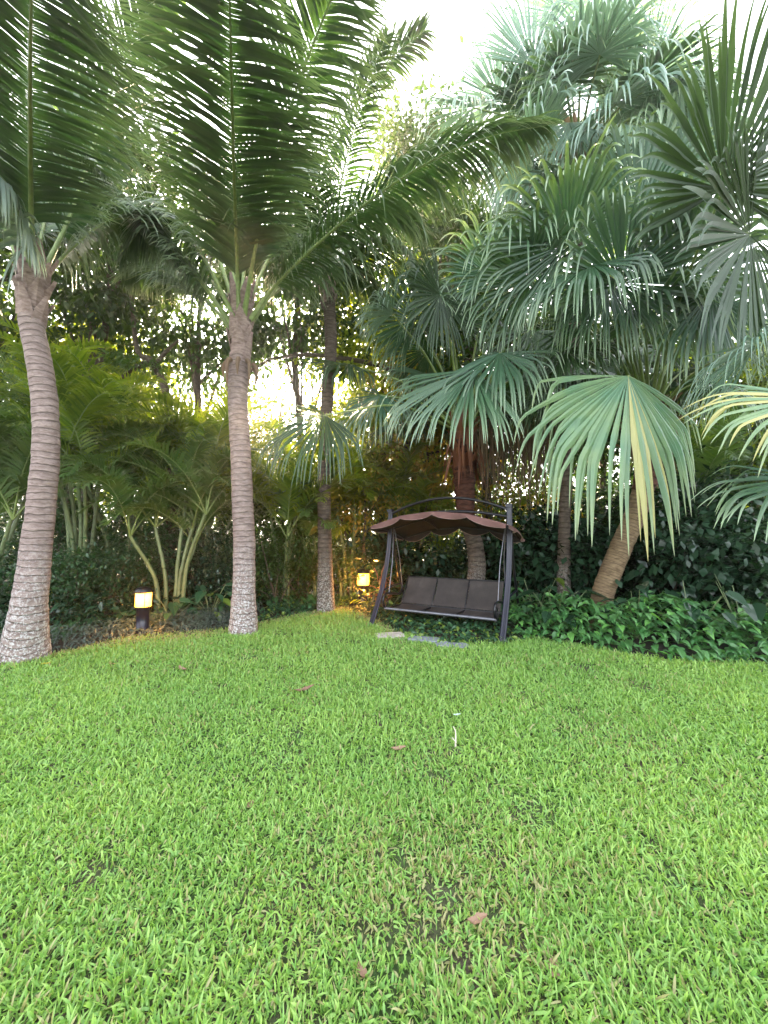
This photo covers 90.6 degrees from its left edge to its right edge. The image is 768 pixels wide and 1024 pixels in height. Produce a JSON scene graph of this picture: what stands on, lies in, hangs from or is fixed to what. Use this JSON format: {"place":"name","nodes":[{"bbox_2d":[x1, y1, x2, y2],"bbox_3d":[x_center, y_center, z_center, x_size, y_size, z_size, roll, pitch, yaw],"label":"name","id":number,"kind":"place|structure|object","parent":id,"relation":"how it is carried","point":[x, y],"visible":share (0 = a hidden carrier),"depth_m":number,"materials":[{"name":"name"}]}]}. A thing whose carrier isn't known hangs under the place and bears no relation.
{"place":"outdoors","nodes":[
{"label":"outdoors","id":0,"kind":"place"},
{"bbox_2d":[0,543,767,1023],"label":"ground","id":1,"kind":"structure","parent":0,"point":[444,889],"depth_m":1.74,"materials":[{"name":"green plant"}]},
{"bbox_2d":[68,0,565,635],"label":"coconut palm","id":2,"kind":"object","parent":1,"relation":"on","point":[234,244],"visible":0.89,"depth_m":5.34,"materials":[{"name":"green plant"}]},
{"bbox_2d":[0,573,767,663],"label":"planting bed","id":3,"kind":"object","parent":1,"relation":"on","point":[662,647],"visible":0.03,"depth_m":5.90,"materials":[{"name":"soil"}]},
{"bbox_2d":[0,338,85,534],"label":"areca palm","id":4,"kind":"object","parent":3,"relation":"on","point":[22,425],"visible":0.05,"depth_m":8.30,"materials":[{"name":"green plant"}]},
{"bbox_2d":[0,500,101,589],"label":"shrub","id":5,"kind":"object","parent":3,"relation":"on","point":[15,551],"visible":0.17,"depth_m":7.65,"materials":[{"name":"green plant"}]},
{"bbox_2d":[0,509,107,621],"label":"shrub","id":6,"kind":"object","parent":3,"relation":"on","point":[3,575],"visible":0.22,"depth_m":6.48,"materials":[{"name":"green plant"}]},
{"bbox_2d":[0,387,117,592],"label":"areca palm","id":7,"kind":"object","parent":3,"relation":"on","point":[15,456],"visible":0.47,"depth_m":6.52,"materials":[{"name":"green plant"}]},
{"bbox_2d":[0,56,118,198],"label":"coconut palm","id":8,"kind":"object","parent":3,"relation":"on","point":[102,175],"visible":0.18,"depth_m":4.42,"materials":[{"name":"green plant"}]},
{"bbox_2d":[0,607,122,643],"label":"edge plants","id":9,"kind":"object","parent":3,"relation":"on","point":[57,630],"visible":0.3,"depth_m":5.79,"materials":[{"name":"green plant"}]},
{"bbox_2d":[0,470,155,622],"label":"shrub","id":10,"kind":"object","parent":3,"relation":"on","point":[60,522],"visible":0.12,"depth_m":8.03,"materials":[{"name":"green plant"}]},
{"bbox_2d":[0,530,163,631],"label":"shrub","id":11,"kind":"object","parent":3,"relation":"on","point":[74,572],"visible":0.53,"depth_m":6.59,"materials":[{"name":"green plant"}]},
{"bbox_2d":[0,152,163,385],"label":"broadleaf tree","id":12,"kind":"object","parent":3,"relation":"on","point":[7,253],"visible":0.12,"depth_m":8.84,"materials":[{"name":"green plant"}]},
{"bbox_2d":[17,494,163,596],"bbox_3d":[-7.044,0.750,9.418,3.991,2.918,4.268,0,-4,0],"label":"shrub","id":13,"kind":"object","parent":3,"relation":"on","point":[99,527],"visible":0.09,"depth_m":8.90,"materials":[{"name":"green plant"}]},
{"bbox_2d":[0,0,192,664],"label":"coconut palm","id":14,"kind":"object","parent":3,"relation":"on","point":[24,187],"visible":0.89,"depth_m":4.57,"materials":[{"name":"green plant"}]},
{"bbox_2d":[0,287,204,551],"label":"broadleaf tree","id":15,"kind":"object","parent":3,"relation":"on","point":[63,342],"visible":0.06,"depth_m":10.05,"materials":[{"name":"green plant"}]},
{"bbox_2d":[4,365,200,571],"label":"areca palm","id":16,"kind":"object","parent":3,"relation":"on","point":[120,370],"depth_m":9.09,"materials":[{"name":"green plant"}]},
{"bbox_2d":[0,317,206,616],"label":"areca palm","id":17,"kind":"object","parent":3,"relation":"on","point":[76,401],"visible":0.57,"depth_m":6.96,"materials":[{"name":"green plant"}]},
{"bbox_2d":[13,532,196,623],"bbox_3d":[-5.019,1.209,7.038,2.770,1.674,2.542,1,-4,-11],"label":"shrub","id":18,"kind":"object","parent":3,"relation":"on","point":[110,571],"visible":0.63,"depth_m":7.07,"materials":[{"name":"green plant"}]},
{"bbox_2d":[0,376,214,607],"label":"areca palm","id":19,"kind":"object","parent":3,"relation":"on","point":[133,425],"visible":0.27,"depth_m":7.75,"materials":[{"name":"green plant"}]},
{"bbox_2d":[1,503,232,593],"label":"broadleaf plant","id":20,"kind":"object","parent":3,"relation":"on","point":[143,534],"visible":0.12,"depth_m":8.10,"materials":[{"name":"green plant"}]},
{"bbox_2d":[0,36,240,553],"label":"broadleaf tree","id":21,"kind":"object","parent":3,"relation":"on","point":[109,314],"visible":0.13,"depth_m":8.93,"materials":[{"name":"green plant"}]},
{"bbox_2d":[1,601,264,658],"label":"spiderwort","id":22,"kind":"object","parent":3,"relation":"on","point":[208,615],"visible":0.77,"depth_m":6.14,"materials":[{"name":"green plant"}]},
{"bbox_2d":[98,294,178,603],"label":"crooked tree","id":23,"kind":"object","parent":3,"relation":"on","point":[153,364],"visible":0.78,"depth_m":8.75,"materials":[{"name":"green plant"}]},
{"bbox_2d":[54,488,231,607],"bbox_3d":[-5.181,0.702,8.668,4.297,2.924,3.533,0,-4,0],"label":"shrub","id":24,"kind":"object","parent":3,"relation":"on","point":[150,531],"visible":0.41,"depth_m":8.12,"materials":[{"name":"green plant"}]},
{"bbox_2d":[134,586,153,633],"bbox_3d":[-3.871,1.568,6.105,0.270,0.738,0.270,0,-4,0],"label":"bollard lamp","id":25,"kind":"object","parent":3,"relation":"on","point":[142,600],"visible":0.84,"depth_m":6.03,"materials":[{"name":"black metal"}]},
{"bbox_2d":[88,515,227,606],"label":"shrub","id":26,"kind":"object","parent":3,"relation":"on","point":[157,550],"visible":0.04,"depth_m":9.04,"materials":[{"name":"green plant"}]},
{"bbox_2d":[113,594,203,621],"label":"broadleaf plant","id":27,"kind":"object","parent":3,"relation":"on","point":[174,607],"visible":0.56,"depth_m":6.61,"materials":[{"name":"green plant"}]},
{"bbox_2d":[58,427,272,612],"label":"areca palm","id":28,"kind":"object","parent":3,"relation":"on","point":[199,493],"visible":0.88,"depth_m":7.09,"materials":[{"name":"green plant"}]},
{"bbox_2d":[81,372,275,555],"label":"broadleaf tree","id":29,"kind":"object","parent":3,"relation":"on","point":[206,407],"visible":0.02,"depth_m":10.61,"materials":[{"name":"green plant"}]},
{"bbox_2d":[47,137,310,570],"bbox_3d":[-5.160,-3.856,10.711,6.798,12.619,5.942,0,-4,0],"label":"broadleaf tree","id":30,"kind":"object","parent":3,"relation":"on","point":[192,361],"visible":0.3,"depth_m":10.48,"materials":[{"name":"green plant"}]},
{"bbox_2d":[70,381,302,597],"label":"areca palm","id":31,"kind":"object","parent":3,"relation":"on","point":[214,422],"visible":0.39,"depth_m":7.98,"materials":[{"name":"green plant"}]},
{"bbox_2d":[158,577,231,606],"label":"broadleaf plant","id":32,"kind":"object","parent":3,"relation":"on","point":[202,587],"visible":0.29,"depth_m":7.68,"materials":[{"name":"green plant"}]},
{"bbox_2d":[117,525,280,617],"bbox_3d":[-3.850,1.175,8.167,3.040,1.907,2.318,2,-4,-24],"label":"shrub","id":33,"kind":"object","parent":3,"relation":"on","point":[200,558],"visible":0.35,"depth_m":8.06,"materials":[{"name":"green plant"}]},
{"bbox_2d":[178,582,232,620],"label":"broadleaf plant","id":34,"kind":"object","parent":3,"relation":"on","point":[199,596],"visible":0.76,"depth_m":7.05,"materials":[{"name":"green plant"}]},
{"bbox_2d":[136,500,284,604],"bbox_3d":[-4.072,0.756,9.023,4.021,2.859,3.032,2,-5,-30],"label":"shrub","id":35,"kind":"object","parent":3,"relation":"on","point":[220,532],"visible":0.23,"depth_m":8.70,"materials":[{"name":"green plant"}]},
{"bbox_2d":[125,312,318,573],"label":"broadleaf tree","id":36,"kind":"object","parent":3,"relation":"on","point":[258,382],"visible":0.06,"depth_m":13.42,"materials":[{"name":"green plant"}]},
{"bbox_2d":[180,452,277,557],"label":"areca palm","id":37,"kind":"object","parent":3,"relation":"on","point":[226,521],"visible":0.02,"depth_m":10.28,"materials":[{"name":"green plant"}]},
{"bbox_2d":[191,492,345,599],"bbox_3d":[-2.726,0.760,9.094,3.655,2.851,3.600,-2,-5,26],"label":"shrub","id":38,"kind":"object","parent":3,"relation":"on","point":[270,537],"visible":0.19,"depth_m":8.91,"materials":[{"name":"green plant"}]},
{"bbox_2d":[215,514,334,607],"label":"shrub","id":39,"kind":"object","parent":3,"relation":"on","point":[276,588],"visible":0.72,"depth_m":8.12,"materials":[{"name":"green plant"}]},
{"bbox_2d":[203,369,354,550],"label":"broadleaf tree","id":40,"kind":"object","parent":3,"relation":"on","point":[280,407],"visible":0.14,"depth_m":13.10,"materials":[{"name":"green plant"}]},
{"bbox_2d":[184,197,404,573],"bbox_3d":[-2.150,-3.409,11.208,6.461,11.798,5.412,3,-5,-38],"label":"broadleaf tree","id":41,"kind":"object","parent":3,"relation":"on","point":[294,345],"visible":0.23,"depth_m":10.88,"materials":[{"name":"green plant"}]},
{"bbox_2d":[209,411,392,598],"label":"areca palm","id":42,"kind":"object","parent":3,"relation":"on","point":[289,515],"visible":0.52,"depth_m":8.06,"materials":[{"name":"green plant"}]},
{"bbox_2d":[256,523,353,602],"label":"shrub","id":43,"kind":"object","parent":3,"relation":"on","point":[310,581],"visible":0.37,"depth_m":8.55,"materials":[{"name":"green plant"}]},
{"bbox_2d":[155,21,485,612],"bbox_3d":[-1.222,-2.838,8.210,6.467,10.042,5.725,0,-4,0],"label":"coconut palm","id":44,"kind":"object","parent":3,"relation":"on","point":[325,593],"visible":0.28,"depth_m":7.80,"materials":[{"name":"green plant"}]},
{"bbox_2d":[253,455,401,602],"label":"areca palm","id":45,"kind":"object","parent":3,"relation":"on","point":[309,517],"visible":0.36,"depth_m":8.41,"materials":[{"name":"green plant"}]},
{"bbox_2d":[279,513,382,593],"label":"shrub","id":46,"kind":"object","parent":3,"relation":"on","point":[335,549],"visible":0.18,"depth_m":9.40,"materials":[{"name":"green plant"}]},
{"bbox_2d":[306,483,378,584],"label":"slender tree","id":47,"kind":"object","parent":3,"relation":"on","point":[344,531],"visible":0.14,"depth_m":9.29,"materials":[{"name":"green plant"}]},
{"bbox_2d":[251,343,442,582],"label":"arching tree","id":48,"kind":"object","parent":3,"relation":"on","point":[345,358],"visible":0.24,"depth_m":10.27,"materials":[{"name":"green plant"}]},
{"bbox_2d":[303,535,404,594],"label":"shrub","id":49,"kind":"object","parent":3,"relation":"on","point":[347,558],"visible":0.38,"depth_m":8.99,"materials":[{"name":"green plant"}]},
{"bbox_2d":[288,433,431,601],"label":"areca palm","id":50,"kind":"object","parent":3,"relation":"on","point":[353,486],"visible":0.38,"depth_m":8.85,"materials":[{"name":"green plant"}]},
{"bbox_2d":[264,245,461,533],"bbox_3d":[-0.054,-3.136,11.713,6.541,11.339,5.800,-1,-4,15],"label":"broadleaf tree","id":51,"kind":"object","parent":3,"relation":"on","point":[353,349],"visible":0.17,"depth_m":10.87,"materials":[{"name":"green plant"}]},
{"bbox_2d":[357,568,369,604],"bbox_3d":[-0.465,1.678,8.434,0.310,0.849,0.310,0,-4,0],"label":"bollard lamp","id":52,"kind":"object","parent":3,"relation":"on","point":[364,581],"visible":0.75,"depth_m":8.34,"materials":[{"name":"yellow glass"}]},
{"bbox_2d":[299,380,445,522],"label":"broadleaf tree","id":53,"kind":"object","parent":3,"relation":"on","point":[335,409],"visible":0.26,"depth_m":10.21,"materials":[{"name":"green plant"}]},
{"bbox_2d":[331,467,414,602],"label":"slender tree","id":54,"kind":"object","parent":3,"relation":"on","point":[349,517],"visible":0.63,"depth_m":8.81,"materials":[{"name":"green plant"}]},
{"bbox_2d":[286,280,470,540],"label":"broadleaf tree","id":55,"kind":"object","parent":3,"relation":"on","point":[366,382],"visible":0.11,"depth_m":11.05,"materials":[{"name":"green plant"}]},
{"bbox_2d":[0,568,764,634],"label":"undergrowth","id":56,"kind":"object","parent":3,"relation":"on","point":[130,602],"visible":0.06,"depth_m":6.61,"materials":[{"name":"green plant"}]},
{"bbox_2d":[366,566,399,610],"bbox_3d":[-0.048,1.759,7.921,1.022,1.394,1.085,0,-4,0],"label":"dry bromeliad","id":57,"kind":"object","parent":3,"relation":"on","point":[390,595],"visible":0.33,"depth_m":7.92,"materials":[{"name":"red plant"}]},
{"bbox_2d":[258,589,523,643],"bbox_3d":[-0.226,1.905,7.336,5.808,0.223,3.782,-4,-6,44],"label":"creeping plant","id":58,"kind":"object","parent":3,"relation":"on","point":[466,623],"visible":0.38,"depth_m":6.46,"materials":[{"name":"green plant"}]},
{"bbox_2d":[337,533,464,581],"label":"shrub","id":59,"kind":"object","parent":3,"relation":"on","point":[426,556],"visible":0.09,"depth_m":9.50,"materials":[{"name":"green plant"}]},
{"bbox_2d":[336,508,467,606],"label":"shrub","id":60,"kind":"object","parent":3,"relation":"on","point":[422,567],"visible":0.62,"depth_m":8.56,"materials":[{"name":"green plant"}]},
{"bbox_2d":[346,440,495,544],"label":"areca palm","id":61,"kind":"object","parent":3,"relation":"on","point":[419,481],"visible":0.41,"depth_m":9.52,"materials":[{"name":"green plant"}]},
{"bbox_2d":[338,35,505,546],"bbox_3d":[1.522,-6.051,12.329,6.100,17.222,5.623,0,-4,0],"label":"broadleaf tree","id":62,"kind":"object","parent":3,"relation":"on","point":[403,137],"visible":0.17,"depth_m":11.99,"materials":[{"name":"green plant"}]},
{"bbox_2d":[256,197,597,609],"bbox_3d":[1.174,-2.033,7.610,4.888,8.508,6.443,-4,-6,43],"label":"fan palm","id":63,"kind":"object","parent":3,"relation":"on","point":[480,392],"visible":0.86,"depth_m":7.15,"materials":[{"name":"green plant"}]},
{"bbox_2d":[392,479,463,573],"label":"slender tree","id":64,"kind":"object","parent":3,"relation":"on","point":[443,502],"visible":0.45,"depth_m":9.22,"materials":[{"name":"green plant"}]},
{"bbox_2d":[359,410,512,548],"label":"broadleaf tree","id":65,"kind":"object","parent":3,"relation":"on","point":[433,442],"visible":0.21,"depth_m":10.31,"materials":[{"name":"green plant"}]},
{"bbox_2d":[395,517,505,597],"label":"shrub","id":66,"kind":"object","parent":3,"relation":"on","point":[452,551],"visible":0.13,"depth_m":9.21,"materials":[{"name":"green plant"}]},
{"bbox_2d":[390,174,546,574],"bbox_3d":[2.649,-4.046,11.327,5.397,13.084,4.901,0,-4,0],"label":"broadleaf tree","id":67,"kind":"object","parent":3,"relation":"on","point":[455,228],"visible":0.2,"depth_m":11.09,"materials":[{"name":"green plant"}]},
{"bbox_2d":[437,467,525,529],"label":"slender tree","id":68,"kind":"object","parent":3,"relation":"on","point":[491,509],"visible":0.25,"depth_m":9.45,"materials":[{"name":"green plant"}]},
{"bbox_2d":[446,532,529,600],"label":"shrub","id":69,"kind":"object","parent":3,"relation":"on","point":[492,570],"visible":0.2,"depth_m":8.54,"materials":[{"name":"green plant"}]},
{"bbox_2d":[384,246,592,535],"bbox_3d":[2.753,-2.193,10.649,5.650,9.309,6.046,-2,-5,29],"label":"broadleaf tree","id":70,"kind":"object","parent":3,"relation":"on","point":[465,356],"visible":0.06,"depth_m":10.12,"materials":[{"name":"green plant"}]},
{"bbox_2d":[474,487,527,522],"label":"slender tree","id":71,"kind":"object","parent":3,"relation":"on","point":[497,495],"visible":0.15,"depth_m":10.25,"materials":[{"name":"green plant"}]},
{"bbox_2d":[420,313,614,516],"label":"broadleaf tree","id":72,"kind":"object","parent":3,"relation":"on","point":[510,469],"visible":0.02,"depth_m":10.87,"materials":[{"name":"green plant"}]},
{"bbox_2d":[489,461,571,529],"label":"slender tree","id":73,"kind":"object","parent":3,"relation":"on","point":[523,502],"visible":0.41,"depth_m":9.09,"materials":[{"name":"green plant"}]},
{"bbox_2d":[452,515,623,596],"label":"shrub","id":74,"kind":"object","parent":3,"relation":"on","point":[528,562],"visible":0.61,"depth_m":7.70,"materials":[{"name":"green plant"}]},
{"bbox_2d":[496,576,590,624],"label":"broadleaf plant","id":75,"kind":"object","parent":3,"relation":"on","point":[552,587],"visible":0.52,"depth_m":6.53,"materials":[{"name":"green plant"}]},
{"bbox_2d":[499,482,595,527],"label":"slender tree","id":76,"kind":"object","parent":3,"relation":"on","point":[532,504],"visible":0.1,"depth_m":9.72,"materials":[{"name":"green plant"}]},
{"bbox_2d":[486,493,612,604],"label":"shrub","id":77,"kind":"object","parent":3,"relation":"on","point":[531,516],"visible":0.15,"depth_m":8.36,"materials":[{"name":"green plant"}]},
{"bbox_2d":[510,584,623,630],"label":"broadleaf plant","id":78,"kind":"object","parent":3,"relation":"on","point":[546,616],"visible":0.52,"depth_m":6.04,"materials":[{"name":"green plant"}]},
{"bbox_2d":[485,267,676,484],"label":"broadleaf tree","id":79,"kind":"object","parent":3,"relation":"on","point":[617,452],"visible":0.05,"depth_m":10.33,"materials":[{"name":"green plant"}]},
{"bbox_2d":[415,0,761,617],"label":"fan palm","id":80,"kind":"object","parent":3,"relation":"on","point":[565,62],"visible":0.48,"depth_m":6.96,"materials":[{"name":"green plant"}]},
{"bbox_2d":[555,480,623,529],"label":"slender tree","id":81,"kind":"object","parent":3,"relation":"on","point":[615,494],"visible":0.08,"depth_m":9.18,"materials":[{"name":"green plant"}]},
{"bbox_2d":[536,507,645,609],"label":"shrub","id":82,"kind":"object","parent":3,"relation":"on","point":[582,556],"visible":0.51,"depth_m":7.22,"materials":[{"name":"green plant"}]},
{"bbox_2d":[455,0,767,631],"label":"fan palm","id":83,"kind":"object","parent":3,"relation":"on","point":[707,307],"visible":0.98,"depth_m":4.91,"materials":[{"name":"green plant"}]},
{"bbox_2d":[528,325,698,518],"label":"broadleaf tree","id":84,"kind":"object","parent":3,"relation":"on","point":[602,480],"visible":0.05,"depth_m":11.49,"materials":[{"name":"green plant"}]},
{"bbox_2d":[500,587,767,663],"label":"arrowhead vine","id":85,"kind":"object","parent":3,"relation":"on","point":[728,636],"visible":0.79,"depth_m":5.29,"materials":[{"name":"green plant"}]},
{"bbox_2d":[566,581,716,638],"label":"broadleaf plant","id":86,"kind":"object","parent":3,"relation":"on","point":[643,587],"visible":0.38,"depth_m":5.70,"materials":[{"name":"green plant"}]},
{"bbox_2d":[601,519,686,594],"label":"shrub","id":87,"kind":"object","parent":3,"relation":"on","point":[641,581],"visible":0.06,"depth_m":7.66,"materials":[{"name":"green plant"}]},
{"bbox_2d":[542,470,764,598],"bbox_3d":[5.334,0.555,8.719,4.564,3.213,3.938,0,-4,0],"label":"shrub","id":88,"kind":"object","parent":3,"relation":"on","point":[605,510],"visible":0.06,"depth_m":8.48,"materials":[{"name":"green plant"}]},
{"bbox_2d":[563,291,750,483],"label":"broadleaf tree","id":89,"kind":"object","parent":3,"relation":"on","point":[649,346],"visible":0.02,"depth_m":10.10,"materials":[{"name":"green plant"}]},
{"bbox_2d":[586,359,767,507],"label":"broadleaf tree","id":90,"kind":"object","parent":3,"relation":"on","point":[755,449],"visible":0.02,"depth_m":8.82,"materials":[{"name":"green plant"}]},
{"bbox_2d":[588,469,766,621],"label":"shrub","id":91,"kind":"object","parent":3,"relation":"on","point":[698,519],"visible":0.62,"depth_m":6.34,"materials":[{"name":"green plant"}]},
{"bbox_2d":[589,426,767,583],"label":"shrub","id":92,"kind":"object","parent":3,"relation":"on","point":[750,448],"visible":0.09,"depth_m":7.40,"materials":[{"name":"green plant"}]},
{"bbox_2d":[598,385,767,527],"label":"areca palm","id":93,"kind":"object","parent":3,"relation":"on","point":[708,451],"visible":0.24,"depth_m":7.55,"materials":[{"name":"green plant"}]},
{"bbox_2d":[617,488,767,620],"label":"shrub","id":94,"kind":"object","parent":3,"relation":"on","point":[746,556],"visible":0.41,"depth_m":6.08,"materials":[{"name":"green plant"}]},
{"bbox_2d":[630,322,767,513],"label":"broadleaf tree","id":95,"kind":"object","parent":3,"relation":"on","point":[744,380],"visible":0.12,"depth_m":8.97,"materials":[{"name":"green plant"}]},
{"bbox_2d":[635,578,767,639],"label":"broadleaf plant","id":96,"kind":"object","parent":3,"relation":"on","point":[728,616],"visible":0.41,"depth_m":5.10,"materials":[{"name":"green plant"}]},
{"bbox_2d":[673,573,767,641],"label":"broadleaf plant","id":97,"kind":"object","parent":3,"relation":"on","point":[756,612],"visible":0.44,"depth_m":5.13,"materials":[{"name":"green plant"}]},
{"bbox_2d":[680,323,767,540],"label":"fan palm","id":98,"kind":"object","parent":3,"relation":"on","point":[746,420],"visible":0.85,"depth_m":3.69,"materials":[{"name":"green plant"}]},
{"bbox_2d":[683,515,767,624],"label":"shrub","id":99,"kind":"object","parent":3,"relation":"on","point":[763,585],"visible":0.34,"depth_m":5.88,"materials":[{"name":"green plant"}]},
{"bbox_2d":[688,453,767,537],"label":"shrub","id":100,"kind":"object","parent":3,"relation":"on","point":[752,505],"visible":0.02,"depth_m":7.45,"materials":[{"name":"green plant"}]},
{"bbox_2d":[0,419,767,575],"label":"thicket","id":101,"kind":"object","parent":1,"relation":"on","point":[5,512],"depth_m":16.19,"materials":[{"name":"green plant"}]},
{"bbox_2d":[369,496,524,640],"bbox_3d":[1.139,0.862,6.756,2.488,2.270,1.612,-2,-5,30],"label":"garden swing","id":102,"kind":"object","parent":1,"relation":"on","point":[450,594],"visible":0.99,"depth_m":6.80,"materials":[{"name":"brown metal"}]},
{"bbox_2d":[0,0,767,539],"label":"sky","id":103,"kind":"structure","parent":0,"point":[451,19],"materials":[{"name":"white"}]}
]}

